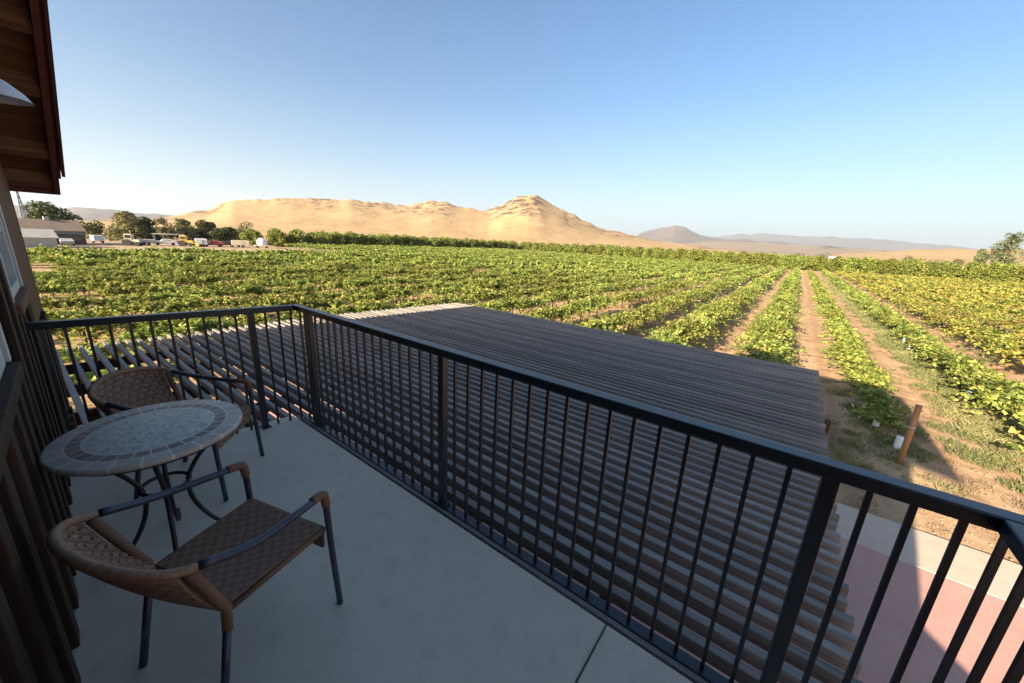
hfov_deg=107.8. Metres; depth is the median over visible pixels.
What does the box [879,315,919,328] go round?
grapevine
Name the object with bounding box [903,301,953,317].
grapevine
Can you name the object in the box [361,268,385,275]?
grapevine
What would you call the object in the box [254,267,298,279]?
grapevine
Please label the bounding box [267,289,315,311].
grapevine
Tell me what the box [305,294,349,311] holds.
grapevine
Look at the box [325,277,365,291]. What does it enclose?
grapevine
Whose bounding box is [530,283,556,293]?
grapevine
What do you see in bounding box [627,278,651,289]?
grapevine
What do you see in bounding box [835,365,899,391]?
grapevine
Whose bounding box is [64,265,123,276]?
grapevine
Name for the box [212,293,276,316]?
grapevine
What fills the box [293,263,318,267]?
grapevine
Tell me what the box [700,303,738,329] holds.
grapevine
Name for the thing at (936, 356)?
grapevine
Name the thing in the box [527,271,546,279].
grapevine
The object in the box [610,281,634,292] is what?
grapevine
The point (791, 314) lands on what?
grapevine
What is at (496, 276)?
grapevine
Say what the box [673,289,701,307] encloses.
grapevine
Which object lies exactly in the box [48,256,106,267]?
grapevine
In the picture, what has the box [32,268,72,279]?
grapevine
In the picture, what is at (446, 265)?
grapevine
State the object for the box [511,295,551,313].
grapevine
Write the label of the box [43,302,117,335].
grapevine
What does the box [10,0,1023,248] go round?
sky
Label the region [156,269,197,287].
grapevine
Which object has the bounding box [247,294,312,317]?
grapevine
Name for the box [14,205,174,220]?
mountains
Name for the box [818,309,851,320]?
grapevine
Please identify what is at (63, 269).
grapevine
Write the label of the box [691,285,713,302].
grapevine
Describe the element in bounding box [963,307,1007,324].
grapevine
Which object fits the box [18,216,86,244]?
farmhouse
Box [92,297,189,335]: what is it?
grapevine
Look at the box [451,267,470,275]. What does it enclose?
grapevine
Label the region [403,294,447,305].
grapevine
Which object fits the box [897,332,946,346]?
grapevine
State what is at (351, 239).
orchard tree
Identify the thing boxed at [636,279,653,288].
grapevine
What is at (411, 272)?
grapevine
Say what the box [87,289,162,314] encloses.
grapevine
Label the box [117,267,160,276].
grapevine
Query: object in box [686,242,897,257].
plain hills
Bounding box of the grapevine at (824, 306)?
[809,304,842,314]
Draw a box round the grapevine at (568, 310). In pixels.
[551,304,586,322]
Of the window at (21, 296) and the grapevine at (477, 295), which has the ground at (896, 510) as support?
the grapevine at (477, 295)
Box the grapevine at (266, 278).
[249,273,287,288]
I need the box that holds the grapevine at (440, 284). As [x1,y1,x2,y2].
[424,279,451,295]
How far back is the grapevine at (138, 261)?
36.69 m
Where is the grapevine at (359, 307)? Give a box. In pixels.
[328,296,389,314]
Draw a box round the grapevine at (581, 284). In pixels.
[571,281,589,288]
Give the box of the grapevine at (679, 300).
[661,295,687,312]
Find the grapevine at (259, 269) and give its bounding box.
[250,264,285,272]
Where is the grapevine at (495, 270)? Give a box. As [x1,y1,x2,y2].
[487,266,508,275]
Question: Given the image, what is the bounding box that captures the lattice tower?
[15,191,27,217]
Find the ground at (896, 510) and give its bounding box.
[26,220,1023,564]
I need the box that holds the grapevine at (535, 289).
[520,286,541,299]
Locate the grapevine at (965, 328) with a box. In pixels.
[940,323,1023,349]
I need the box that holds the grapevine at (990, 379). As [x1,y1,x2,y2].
[938,372,1023,407]
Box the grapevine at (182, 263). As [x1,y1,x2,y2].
[165,260,193,265]
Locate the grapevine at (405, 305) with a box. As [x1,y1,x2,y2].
[383,299,424,309]
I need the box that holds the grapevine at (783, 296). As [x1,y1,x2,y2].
[765,293,803,311]
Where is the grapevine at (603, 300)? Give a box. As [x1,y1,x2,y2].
[584,293,620,316]
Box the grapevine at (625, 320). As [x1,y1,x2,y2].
[595,312,644,334]
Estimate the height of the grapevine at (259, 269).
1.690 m
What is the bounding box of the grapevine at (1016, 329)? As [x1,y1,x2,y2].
[1000,323,1023,334]
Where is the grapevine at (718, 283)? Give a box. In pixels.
[707,278,730,293]
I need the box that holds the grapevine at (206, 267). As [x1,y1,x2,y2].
[183,264,225,274]
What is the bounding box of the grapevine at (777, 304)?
[758,301,793,315]
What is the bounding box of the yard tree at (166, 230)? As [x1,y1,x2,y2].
[152,217,175,239]
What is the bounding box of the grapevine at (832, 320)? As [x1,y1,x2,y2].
[821,316,855,331]
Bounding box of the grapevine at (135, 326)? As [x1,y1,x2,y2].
[122,310,196,340]
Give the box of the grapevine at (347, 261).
[329,259,351,265]
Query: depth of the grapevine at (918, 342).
19.79 m
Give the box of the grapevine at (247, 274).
[229,270,271,281]
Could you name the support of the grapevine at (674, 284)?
on the ground at (896, 510)
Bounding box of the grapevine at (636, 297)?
[616,290,643,306]
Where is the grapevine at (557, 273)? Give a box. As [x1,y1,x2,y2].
[546,270,565,277]
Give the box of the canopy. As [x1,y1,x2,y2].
[151,233,184,240]
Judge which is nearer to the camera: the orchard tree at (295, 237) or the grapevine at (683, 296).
the grapevine at (683, 296)
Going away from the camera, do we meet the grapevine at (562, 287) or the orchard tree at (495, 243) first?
the grapevine at (562, 287)
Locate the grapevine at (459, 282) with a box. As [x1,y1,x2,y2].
[443,278,467,294]
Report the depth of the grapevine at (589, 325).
17.04 m
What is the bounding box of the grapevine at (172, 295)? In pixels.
[153,287,217,307]
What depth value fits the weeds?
11.48 m
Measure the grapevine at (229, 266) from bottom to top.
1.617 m
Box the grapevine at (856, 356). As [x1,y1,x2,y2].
[826,350,894,381]
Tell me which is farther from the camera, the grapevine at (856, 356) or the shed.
the shed
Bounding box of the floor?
[69,415,692,682]
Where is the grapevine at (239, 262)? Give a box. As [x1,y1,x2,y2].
[225,259,254,265]
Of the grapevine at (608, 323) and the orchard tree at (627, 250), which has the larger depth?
the orchard tree at (627, 250)
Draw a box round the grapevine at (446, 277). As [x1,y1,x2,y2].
[429,273,456,283]
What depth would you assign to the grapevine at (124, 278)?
26.69 m
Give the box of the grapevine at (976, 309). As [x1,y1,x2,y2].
[957,307,1007,319]
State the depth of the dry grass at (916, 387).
9.89 m
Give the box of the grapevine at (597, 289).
[584,287,604,297]
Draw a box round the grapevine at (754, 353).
[736,345,790,364]
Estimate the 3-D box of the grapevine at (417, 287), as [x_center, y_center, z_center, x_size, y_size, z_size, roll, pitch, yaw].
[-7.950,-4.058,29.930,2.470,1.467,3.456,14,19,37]
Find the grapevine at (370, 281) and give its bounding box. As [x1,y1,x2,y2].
[348,276,392,287]
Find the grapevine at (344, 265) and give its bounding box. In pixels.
[319,261,348,269]
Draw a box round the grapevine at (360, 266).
[347,264,367,270]
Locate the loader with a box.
[178,235,199,246]
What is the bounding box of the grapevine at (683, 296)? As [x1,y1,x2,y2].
[669,292,695,313]
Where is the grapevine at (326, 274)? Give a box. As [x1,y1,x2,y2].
[309,271,341,280]
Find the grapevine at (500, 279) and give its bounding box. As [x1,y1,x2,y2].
[487,276,508,288]
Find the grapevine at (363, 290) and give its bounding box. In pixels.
[339,285,380,299]
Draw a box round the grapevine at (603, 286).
[587,282,616,298]
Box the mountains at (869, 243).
[713,233,981,250]
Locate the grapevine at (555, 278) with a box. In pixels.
[535,274,567,285]
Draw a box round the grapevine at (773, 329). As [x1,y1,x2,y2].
[726,320,807,366]
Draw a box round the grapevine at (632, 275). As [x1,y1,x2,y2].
[620,272,637,280]
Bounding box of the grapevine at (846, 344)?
[822,339,874,354]
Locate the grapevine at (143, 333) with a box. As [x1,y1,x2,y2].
[104,313,239,351]
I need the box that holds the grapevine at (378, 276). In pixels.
[356,272,386,285]
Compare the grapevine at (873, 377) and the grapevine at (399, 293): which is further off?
the grapevine at (399, 293)
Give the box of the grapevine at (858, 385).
[828,374,912,409]
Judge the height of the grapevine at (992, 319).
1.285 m
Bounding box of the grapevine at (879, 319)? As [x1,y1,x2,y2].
[876,315,905,327]
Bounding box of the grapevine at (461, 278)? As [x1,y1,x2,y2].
[450,273,466,281]
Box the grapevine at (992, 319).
[977,313,1010,329]
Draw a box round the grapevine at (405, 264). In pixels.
[394,260,418,267]
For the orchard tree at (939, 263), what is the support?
on the ground at (896, 510)
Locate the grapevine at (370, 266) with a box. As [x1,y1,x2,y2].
[366,263,387,275]
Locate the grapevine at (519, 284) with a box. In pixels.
[506,279,529,289]
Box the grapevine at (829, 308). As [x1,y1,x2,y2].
[814,304,850,320]
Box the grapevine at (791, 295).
[764,291,801,305]
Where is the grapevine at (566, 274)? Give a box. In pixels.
[561,271,573,276]
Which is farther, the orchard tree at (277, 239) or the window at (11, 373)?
the orchard tree at (277, 239)
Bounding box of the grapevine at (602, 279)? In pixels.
[586,274,607,287]
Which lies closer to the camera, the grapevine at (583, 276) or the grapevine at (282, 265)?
the grapevine at (282, 265)
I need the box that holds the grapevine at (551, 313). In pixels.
[524,303,570,322]
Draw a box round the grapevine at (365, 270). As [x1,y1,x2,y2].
[359,267,379,272]
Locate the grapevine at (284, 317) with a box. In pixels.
[273,307,347,321]
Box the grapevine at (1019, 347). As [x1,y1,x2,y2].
[980,342,1023,363]
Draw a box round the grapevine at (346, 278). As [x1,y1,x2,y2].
[336,274,363,289]
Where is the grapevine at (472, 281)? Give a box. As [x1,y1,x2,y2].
[462,277,486,284]
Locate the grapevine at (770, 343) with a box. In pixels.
[728,331,810,366]
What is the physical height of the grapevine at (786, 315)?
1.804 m
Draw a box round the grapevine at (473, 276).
[459,272,479,279]
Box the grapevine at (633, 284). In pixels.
[624,281,639,291]
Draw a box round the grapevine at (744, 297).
[726,292,756,309]
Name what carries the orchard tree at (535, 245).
on the ground at (896, 510)
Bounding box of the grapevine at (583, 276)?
[572,272,593,280]
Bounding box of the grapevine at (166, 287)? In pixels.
[141,282,197,295]
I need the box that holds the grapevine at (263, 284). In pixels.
[231,278,278,295]
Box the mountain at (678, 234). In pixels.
[637,225,799,244]
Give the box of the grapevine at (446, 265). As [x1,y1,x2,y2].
[436,263,452,269]
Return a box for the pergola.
[56,303,863,682]
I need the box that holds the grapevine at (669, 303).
[646,297,683,316]
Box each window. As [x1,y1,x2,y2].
[0,205,31,315]
[0,323,24,481]
[72,235,80,239]
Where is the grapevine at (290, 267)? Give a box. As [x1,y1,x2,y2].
[276,264,302,274]
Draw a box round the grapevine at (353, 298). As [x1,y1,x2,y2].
[335,289,385,304]
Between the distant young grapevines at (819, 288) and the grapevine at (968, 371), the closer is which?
the grapevine at (968, 371)
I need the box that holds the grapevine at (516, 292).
[507,286,535,298]
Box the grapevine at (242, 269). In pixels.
[215,264,255,279]
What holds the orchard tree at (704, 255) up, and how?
on the ground at (896, 510)
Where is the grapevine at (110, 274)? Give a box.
[69,268,129,290]
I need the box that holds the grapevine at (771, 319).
[747,311,799,341]
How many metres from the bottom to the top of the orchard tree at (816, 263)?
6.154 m
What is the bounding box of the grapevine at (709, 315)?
[686,308,722,334]
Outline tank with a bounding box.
[253,238,269,247]
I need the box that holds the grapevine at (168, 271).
[146,264,205,284]
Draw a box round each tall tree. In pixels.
[973,248,989,264]
[989,232,1023,264]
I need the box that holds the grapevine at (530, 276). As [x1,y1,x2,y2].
[520,274,535,286]
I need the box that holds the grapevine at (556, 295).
[529,287,572,307]
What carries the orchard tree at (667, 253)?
on the ground at (896, 510)
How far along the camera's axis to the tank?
98.22 m
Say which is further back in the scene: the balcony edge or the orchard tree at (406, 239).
the orchard tree at (406, 239)
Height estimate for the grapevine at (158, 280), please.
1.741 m
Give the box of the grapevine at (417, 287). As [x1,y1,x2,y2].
[398,282,432,299]
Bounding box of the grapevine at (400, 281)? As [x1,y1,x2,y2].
[383,275,413,285]
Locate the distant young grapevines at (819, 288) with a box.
[806,270,837,303]
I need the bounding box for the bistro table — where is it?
[39,399,242,551]
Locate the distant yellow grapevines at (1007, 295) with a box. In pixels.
[832,270,1023,375]
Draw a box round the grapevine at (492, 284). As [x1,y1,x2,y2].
[468,278,506,298]
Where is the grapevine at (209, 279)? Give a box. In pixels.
[169,272,230,288]
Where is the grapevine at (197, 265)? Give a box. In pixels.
[177,262,199,267]
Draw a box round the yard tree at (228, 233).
[215,226,238,241]
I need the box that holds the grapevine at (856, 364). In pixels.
[834,358,890,380]
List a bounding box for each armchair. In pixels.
[46,462,342,682]
[87,366,264,501]
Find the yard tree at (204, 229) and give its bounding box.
[194,219,216,241]
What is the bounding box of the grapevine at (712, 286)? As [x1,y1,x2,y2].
[702,285,724,296]
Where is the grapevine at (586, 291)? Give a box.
[564,286,600,302]
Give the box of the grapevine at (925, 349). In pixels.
[907,342,965,364]
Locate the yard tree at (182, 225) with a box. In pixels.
[172,218,200,239]
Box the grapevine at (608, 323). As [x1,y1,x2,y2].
[582,313,626,333]
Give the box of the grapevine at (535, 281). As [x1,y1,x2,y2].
[516,278,543,288]
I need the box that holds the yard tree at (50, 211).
[20,200,85,223]
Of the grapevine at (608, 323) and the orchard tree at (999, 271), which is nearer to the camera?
the grapevine at (608, 323)
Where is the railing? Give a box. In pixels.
[24,304,1023,682]
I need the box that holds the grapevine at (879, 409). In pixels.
[841,390,929,436]
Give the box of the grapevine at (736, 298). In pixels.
[712,293,752,317]
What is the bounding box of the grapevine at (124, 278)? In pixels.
[116,271,160,288]
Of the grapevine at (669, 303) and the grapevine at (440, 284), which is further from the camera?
the grapevine at (440, 284)
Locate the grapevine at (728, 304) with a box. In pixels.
[698,299,743,320]
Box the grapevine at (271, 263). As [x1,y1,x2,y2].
[249,257,278,265]
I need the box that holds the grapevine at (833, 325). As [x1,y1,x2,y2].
[823,323,854,331]
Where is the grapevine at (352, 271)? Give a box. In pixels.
[335,268,361,274]
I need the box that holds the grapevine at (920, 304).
[900,298,947,316]
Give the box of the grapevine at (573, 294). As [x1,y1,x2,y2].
[550,289,585,305]
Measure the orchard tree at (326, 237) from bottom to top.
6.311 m
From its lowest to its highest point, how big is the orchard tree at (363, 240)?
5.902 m
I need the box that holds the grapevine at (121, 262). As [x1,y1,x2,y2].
[90,259,136,266]
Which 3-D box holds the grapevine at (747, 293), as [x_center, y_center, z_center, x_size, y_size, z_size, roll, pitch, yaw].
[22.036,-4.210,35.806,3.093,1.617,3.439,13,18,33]
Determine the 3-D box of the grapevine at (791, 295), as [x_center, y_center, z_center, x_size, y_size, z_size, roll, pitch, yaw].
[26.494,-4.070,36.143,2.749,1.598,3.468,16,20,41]
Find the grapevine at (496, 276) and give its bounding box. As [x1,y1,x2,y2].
[488,272,507,278]
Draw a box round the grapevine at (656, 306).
[644,301,673,320]
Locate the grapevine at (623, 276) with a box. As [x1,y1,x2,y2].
[614,273,633,282]
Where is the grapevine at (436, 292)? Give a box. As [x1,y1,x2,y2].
[420,284,459,298]
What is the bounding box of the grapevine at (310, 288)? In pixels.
[292,283,332,296]
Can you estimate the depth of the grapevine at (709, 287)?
39.67 m
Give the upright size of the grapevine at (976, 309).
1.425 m
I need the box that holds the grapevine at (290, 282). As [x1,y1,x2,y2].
[267,277,313,294]
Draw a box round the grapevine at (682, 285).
[671,280,687,291]
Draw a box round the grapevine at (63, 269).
[53,264,94,271]
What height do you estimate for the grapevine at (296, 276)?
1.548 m
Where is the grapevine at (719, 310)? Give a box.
[684,302,738,335]
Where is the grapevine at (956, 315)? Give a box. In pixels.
[921,308,982,326]
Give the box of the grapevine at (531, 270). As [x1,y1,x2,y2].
[520,267,539,274]
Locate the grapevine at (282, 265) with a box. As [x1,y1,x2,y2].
[269,263,292,267]
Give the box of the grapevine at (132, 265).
[98,262,141,268]
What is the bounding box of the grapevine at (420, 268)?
[409,266,424,270]
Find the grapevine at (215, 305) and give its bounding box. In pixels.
[190,299,260,321]
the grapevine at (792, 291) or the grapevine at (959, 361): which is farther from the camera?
the grapevine at (792, 291)
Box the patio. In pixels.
[254,388,1023,682]
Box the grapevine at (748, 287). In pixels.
[736,286,758,300]
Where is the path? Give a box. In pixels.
[836,502,1023,607]
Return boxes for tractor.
[122,234,142,245]
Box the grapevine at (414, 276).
[402,272,426,284]
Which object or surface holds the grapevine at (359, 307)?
on the ground at (896, 510)
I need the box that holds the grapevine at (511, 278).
[503,274,524,288]
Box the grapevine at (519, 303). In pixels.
[491,292,533,313]
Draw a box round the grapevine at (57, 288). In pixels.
[36,282,80,298]
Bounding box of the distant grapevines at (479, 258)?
[26,242,1023,451]
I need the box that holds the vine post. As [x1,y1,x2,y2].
[895,404,922,463]
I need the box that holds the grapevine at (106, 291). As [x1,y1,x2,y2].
[89,282,151,306]
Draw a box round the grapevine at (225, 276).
[196,272,233,285]
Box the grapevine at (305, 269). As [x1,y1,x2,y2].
[286,264,321,274]
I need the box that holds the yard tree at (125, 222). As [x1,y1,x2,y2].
[101,211,151,240]
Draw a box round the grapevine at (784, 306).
[750,302,800,320]
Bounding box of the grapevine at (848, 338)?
[822,332,870,350]
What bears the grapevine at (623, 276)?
on the ground at (896, 510)
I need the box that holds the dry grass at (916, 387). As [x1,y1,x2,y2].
[721,288,1023,540]
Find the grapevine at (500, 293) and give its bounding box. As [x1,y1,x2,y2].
[481,286,512,302]
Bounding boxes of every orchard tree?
[239,228,263,244]
[264,230,289,246]
[266,228,286,244]
[285,230,306,246]
[303,232,321,244]
[316,230,334,243]
[330,231,346,244]
[344,231,360,244]
[356,233,370,245]
[368,234,382,245]
[380,234,395,245]
[390,234,403,245]
[398,234,413,245]
[409,236,421,246]
[420,237,430,245]
[428,237,439,246]
[436,238,447,246]
[442,236,455,246]
[452,238,461,246]
[458,239,468,247]
[466,239,476,247]
[474,239,481,247]
[478,239,487,247]
[486,240,493,247]
[490,239,500,247]
[496,239,505,248]
[503,241,511,248]
[507,241,514,248]
[516,242,526,249]
[522,241,532,249]
[530,242,538,250]
[537,242,546,251]
[544,242,556,251]
[553,244,563,251]
[561,244,570,252]
[567,243,578,252]
[577,244,587,253]
[585,244,595,254]
[592,243,604,254]
[603,244,614,254]
[611,245,624,255]
[620,246,634,256]
[629,246,645,257]
[641,248,653,257]
[652,246,665,258]
[661,248,674,258]
[672,248,687,260]
[682,247,698,260]
[695,250,712,262]
[709,251,724,262]
[721,251,738,263]
[732,251,751,264]
[745,252,766,266]
[761,253,779,267]
[763,253,781,259]
[773,253,794,267]
[790,255,811,269]
[807,256,826,270]
[823,256,847,271]
[840,257,860,272]
[856,255,881,273]
[875,257,901,274]
[894,257,924,276]
[914,257,926,273]
[917,261,942,276]
[935,262,967,277]
[936,260,956,276]
[957,261,989,279]
[980,261,1014,281]
[997,262,1020,280]
[1001,264,1023,282]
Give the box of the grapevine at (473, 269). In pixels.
[460,266,476,273]
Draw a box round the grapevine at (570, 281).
[556,276,575,283]
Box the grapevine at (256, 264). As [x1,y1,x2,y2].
[239,261,268,268]
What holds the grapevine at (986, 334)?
on the ground at (896, 510)
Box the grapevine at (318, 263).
[307,260,337,267]
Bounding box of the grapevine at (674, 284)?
[655,279,683,294]
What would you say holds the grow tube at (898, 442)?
on the ground at (896, 510)
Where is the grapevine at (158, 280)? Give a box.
[128,273,191,288]
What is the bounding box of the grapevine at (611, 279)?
[606,275,618,283]
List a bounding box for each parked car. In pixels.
[59,238,74,245]
[153,239,177,245]
[205,241,223,246]
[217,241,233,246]
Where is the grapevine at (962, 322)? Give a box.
[933,318,986,337]
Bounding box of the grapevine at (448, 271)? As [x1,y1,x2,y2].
[430,268,453,282]
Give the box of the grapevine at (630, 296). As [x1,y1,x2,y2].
[609,290,635,308]
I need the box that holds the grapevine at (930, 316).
[915,312,948,327]
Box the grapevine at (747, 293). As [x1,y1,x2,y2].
[730,289,758,307]
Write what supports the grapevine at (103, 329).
on the ground at (896, 510)
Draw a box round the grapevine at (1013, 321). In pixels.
[988,317,1023,333]
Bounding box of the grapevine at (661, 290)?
[647,285,670,298]
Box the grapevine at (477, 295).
[458,286,496,305]
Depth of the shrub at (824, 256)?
318.39 m
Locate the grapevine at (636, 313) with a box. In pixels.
[610,305,653,335]
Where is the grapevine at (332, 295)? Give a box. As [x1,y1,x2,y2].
[310,290,348,303]
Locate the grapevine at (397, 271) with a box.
[379,265,411,277]
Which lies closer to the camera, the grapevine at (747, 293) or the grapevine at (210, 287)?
the grapevine at (210, 287)
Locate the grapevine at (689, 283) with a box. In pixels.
[679,280,695,289]
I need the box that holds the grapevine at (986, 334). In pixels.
[943,324,1023,352]
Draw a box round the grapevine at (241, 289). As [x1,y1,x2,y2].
[198,280,272,299]
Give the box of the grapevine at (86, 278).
[52,272,116,294]
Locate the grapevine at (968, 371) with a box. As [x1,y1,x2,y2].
[933,364,1010,392]
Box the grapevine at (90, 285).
[70,278,138,294]
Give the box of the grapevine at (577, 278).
[565,274,584,282]
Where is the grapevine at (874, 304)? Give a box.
[864,301,892,309]
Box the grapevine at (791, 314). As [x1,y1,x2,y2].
[761,307,799,328]
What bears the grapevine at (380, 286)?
on the ground at (896, 510)
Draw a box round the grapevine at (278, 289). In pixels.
[253,285,298,296]
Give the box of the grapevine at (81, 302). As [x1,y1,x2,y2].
[41,291,99,312]
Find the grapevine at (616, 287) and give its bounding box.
[606,282,623,295]
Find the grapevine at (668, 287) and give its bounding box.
[652,284,673,297]
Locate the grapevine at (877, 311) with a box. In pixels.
[869,306,905,318]
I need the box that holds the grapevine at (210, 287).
[198,281,238,297]
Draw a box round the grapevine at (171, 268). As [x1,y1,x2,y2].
[152,264,182,270]
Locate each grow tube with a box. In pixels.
[872,418,879,426]
[893,435,904,448]
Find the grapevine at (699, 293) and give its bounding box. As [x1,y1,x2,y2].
[686,290,707,303]
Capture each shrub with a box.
[815,252,831,259]
[947,258,967,273]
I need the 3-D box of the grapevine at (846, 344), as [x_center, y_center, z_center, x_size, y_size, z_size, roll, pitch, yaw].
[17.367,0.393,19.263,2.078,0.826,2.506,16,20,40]
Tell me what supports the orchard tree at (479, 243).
on the ground at (896, 510)
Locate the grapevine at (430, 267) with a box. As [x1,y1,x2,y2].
[422,263,442,269]
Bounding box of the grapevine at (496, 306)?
[472,298,511,311]
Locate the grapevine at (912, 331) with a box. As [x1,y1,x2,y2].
[885,326,938,342]
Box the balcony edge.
[297,415,708,682]
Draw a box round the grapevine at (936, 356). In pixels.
[915,350,970,372]
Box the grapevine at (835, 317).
[826,316,851,325]
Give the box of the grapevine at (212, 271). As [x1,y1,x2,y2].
[187,266,227,276]
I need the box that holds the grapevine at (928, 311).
[911,308,946,323]
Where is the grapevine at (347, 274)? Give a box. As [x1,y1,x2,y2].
[337,269,361,282]
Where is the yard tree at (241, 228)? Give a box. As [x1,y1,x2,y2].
[233,221,252,231]
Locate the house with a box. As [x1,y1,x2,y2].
[0,0,80,682]
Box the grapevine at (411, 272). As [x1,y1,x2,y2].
[399,267,420,275]
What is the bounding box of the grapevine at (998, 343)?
[974,337,1023,359]
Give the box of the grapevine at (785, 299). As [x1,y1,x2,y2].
[769,295,803,312]
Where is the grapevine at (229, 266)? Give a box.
[217,262,241,274]
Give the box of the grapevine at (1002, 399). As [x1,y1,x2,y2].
[948,382,1023,421]
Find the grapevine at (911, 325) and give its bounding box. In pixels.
[887,323,930,335]
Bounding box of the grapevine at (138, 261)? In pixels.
[129,257,166,265]
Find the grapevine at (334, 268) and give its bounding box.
[315,265,343,273]
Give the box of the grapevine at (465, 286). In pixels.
[447,283,484,304]
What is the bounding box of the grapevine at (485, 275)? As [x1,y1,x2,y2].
[478,270,499,279]
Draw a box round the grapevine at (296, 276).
[283,272,309,280]
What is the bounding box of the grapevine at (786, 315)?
[750,306,805,339]
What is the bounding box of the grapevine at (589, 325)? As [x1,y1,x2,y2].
[566,318,607,330]
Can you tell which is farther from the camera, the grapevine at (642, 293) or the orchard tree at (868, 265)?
the orchard tree at (868, 265)
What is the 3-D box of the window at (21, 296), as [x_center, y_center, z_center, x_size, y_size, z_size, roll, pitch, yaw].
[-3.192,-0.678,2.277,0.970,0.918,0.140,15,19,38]
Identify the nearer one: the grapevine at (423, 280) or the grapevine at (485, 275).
the grapevine at (423, 280)
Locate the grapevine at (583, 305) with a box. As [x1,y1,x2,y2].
[559,295,605,321]
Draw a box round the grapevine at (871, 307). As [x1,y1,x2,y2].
[861,306,899,314]
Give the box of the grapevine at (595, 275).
[577,272,601,282]
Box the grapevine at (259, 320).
[210,313,276,329]
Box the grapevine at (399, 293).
[378,285,425,303]
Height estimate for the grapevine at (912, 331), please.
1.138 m
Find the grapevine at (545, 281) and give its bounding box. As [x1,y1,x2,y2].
[530,278,550,286]
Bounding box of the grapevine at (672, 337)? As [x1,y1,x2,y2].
[642,325,691,346]
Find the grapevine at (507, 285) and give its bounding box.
[495,280,514,292]
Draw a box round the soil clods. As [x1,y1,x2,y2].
[799,331,1023,560]
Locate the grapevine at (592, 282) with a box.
[583,279,597,286]
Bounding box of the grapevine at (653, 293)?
[646,289,663,300]
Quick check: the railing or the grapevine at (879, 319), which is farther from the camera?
the grapevine at (879, 319)
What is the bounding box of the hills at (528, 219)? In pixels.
[95,195,781,256]
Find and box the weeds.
[812,279,1023,497]
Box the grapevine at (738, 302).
[715,298,744,315]
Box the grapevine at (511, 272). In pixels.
[499,267,522,276]
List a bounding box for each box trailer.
[90,235,103,242]
[141,239,161,244]
[231,240,249,247]
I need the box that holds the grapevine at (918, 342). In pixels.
[898,338,953,350]
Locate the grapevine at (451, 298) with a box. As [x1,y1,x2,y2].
[437,294,471,304]
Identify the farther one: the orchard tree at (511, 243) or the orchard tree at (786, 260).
the orchard tree at (511, 243)
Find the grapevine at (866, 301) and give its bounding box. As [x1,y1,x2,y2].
[858,299,882,306]
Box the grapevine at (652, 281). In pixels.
[644,279,659,288]
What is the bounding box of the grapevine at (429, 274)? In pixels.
[413,269,439,277]
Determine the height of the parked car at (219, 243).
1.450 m
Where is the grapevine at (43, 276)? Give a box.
[33,270,72,282]
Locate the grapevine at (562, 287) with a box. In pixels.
[544,280,574,298]
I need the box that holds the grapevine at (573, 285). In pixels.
[558,280,581,291]
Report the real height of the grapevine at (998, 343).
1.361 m
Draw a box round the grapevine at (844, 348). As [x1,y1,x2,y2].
[822,342,879,364]
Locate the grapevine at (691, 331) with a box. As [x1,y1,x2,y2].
[653,315,718,346]
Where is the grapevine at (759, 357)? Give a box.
[751,352,779,362]
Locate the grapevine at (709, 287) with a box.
[699,285,718,296]
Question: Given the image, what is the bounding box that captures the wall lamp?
[0,79,34,105]
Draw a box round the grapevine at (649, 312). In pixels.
[633,304,666,326]
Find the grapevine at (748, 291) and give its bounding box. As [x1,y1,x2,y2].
[734,288,756,304]
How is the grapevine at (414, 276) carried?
on the ground at (896, 510)
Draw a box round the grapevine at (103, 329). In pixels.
[49,309,128,360]
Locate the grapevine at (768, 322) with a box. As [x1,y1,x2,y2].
[738,321,795,349]
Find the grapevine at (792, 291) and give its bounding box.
[774,287,798,297]
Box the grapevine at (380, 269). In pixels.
[378,267,398,278]
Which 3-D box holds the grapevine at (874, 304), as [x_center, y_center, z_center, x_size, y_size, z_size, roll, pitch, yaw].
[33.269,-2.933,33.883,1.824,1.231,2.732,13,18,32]
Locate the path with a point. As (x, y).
(923, 550)
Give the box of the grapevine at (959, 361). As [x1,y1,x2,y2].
[927,353,1015,388]
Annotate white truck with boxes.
[194,238,207,246]
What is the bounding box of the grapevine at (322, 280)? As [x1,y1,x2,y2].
[301,275,340,293]
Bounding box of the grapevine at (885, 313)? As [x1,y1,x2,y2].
[870,308,911,323]
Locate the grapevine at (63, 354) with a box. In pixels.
[55,338,153,370]
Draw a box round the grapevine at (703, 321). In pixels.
[680,313,722,342]
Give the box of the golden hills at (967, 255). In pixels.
[824,249,1023,265]
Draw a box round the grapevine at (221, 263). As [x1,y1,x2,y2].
[194,258,237,267]
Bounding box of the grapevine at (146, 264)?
[134,260,180,269]
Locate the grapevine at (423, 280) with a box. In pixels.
[409,277,433,290]
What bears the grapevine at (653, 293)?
on the ground at (896, 510)
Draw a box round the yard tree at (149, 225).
[135,216,162,240]
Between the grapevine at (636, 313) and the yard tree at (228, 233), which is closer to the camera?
the grapevine at (636, 313)
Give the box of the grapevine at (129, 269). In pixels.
[110,265,152,273]
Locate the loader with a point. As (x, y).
(183, 241)
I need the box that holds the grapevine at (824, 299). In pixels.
[813,297,836,304]
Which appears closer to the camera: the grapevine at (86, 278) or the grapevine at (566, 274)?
the grapevine at (86, 278)
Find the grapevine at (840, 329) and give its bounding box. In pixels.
[816,325,869,344]
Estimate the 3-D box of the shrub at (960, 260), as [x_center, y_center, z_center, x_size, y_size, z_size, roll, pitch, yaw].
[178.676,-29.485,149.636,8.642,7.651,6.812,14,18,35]
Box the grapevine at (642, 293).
[635,289,654,303]
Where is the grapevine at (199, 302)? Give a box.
[163,294,232,311]
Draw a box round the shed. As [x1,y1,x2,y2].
[20,228,58,246]
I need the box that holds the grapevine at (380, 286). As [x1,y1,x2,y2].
[366,282,404,300]
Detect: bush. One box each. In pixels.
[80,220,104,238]
[207,227,218,240]
[235,230,242,239]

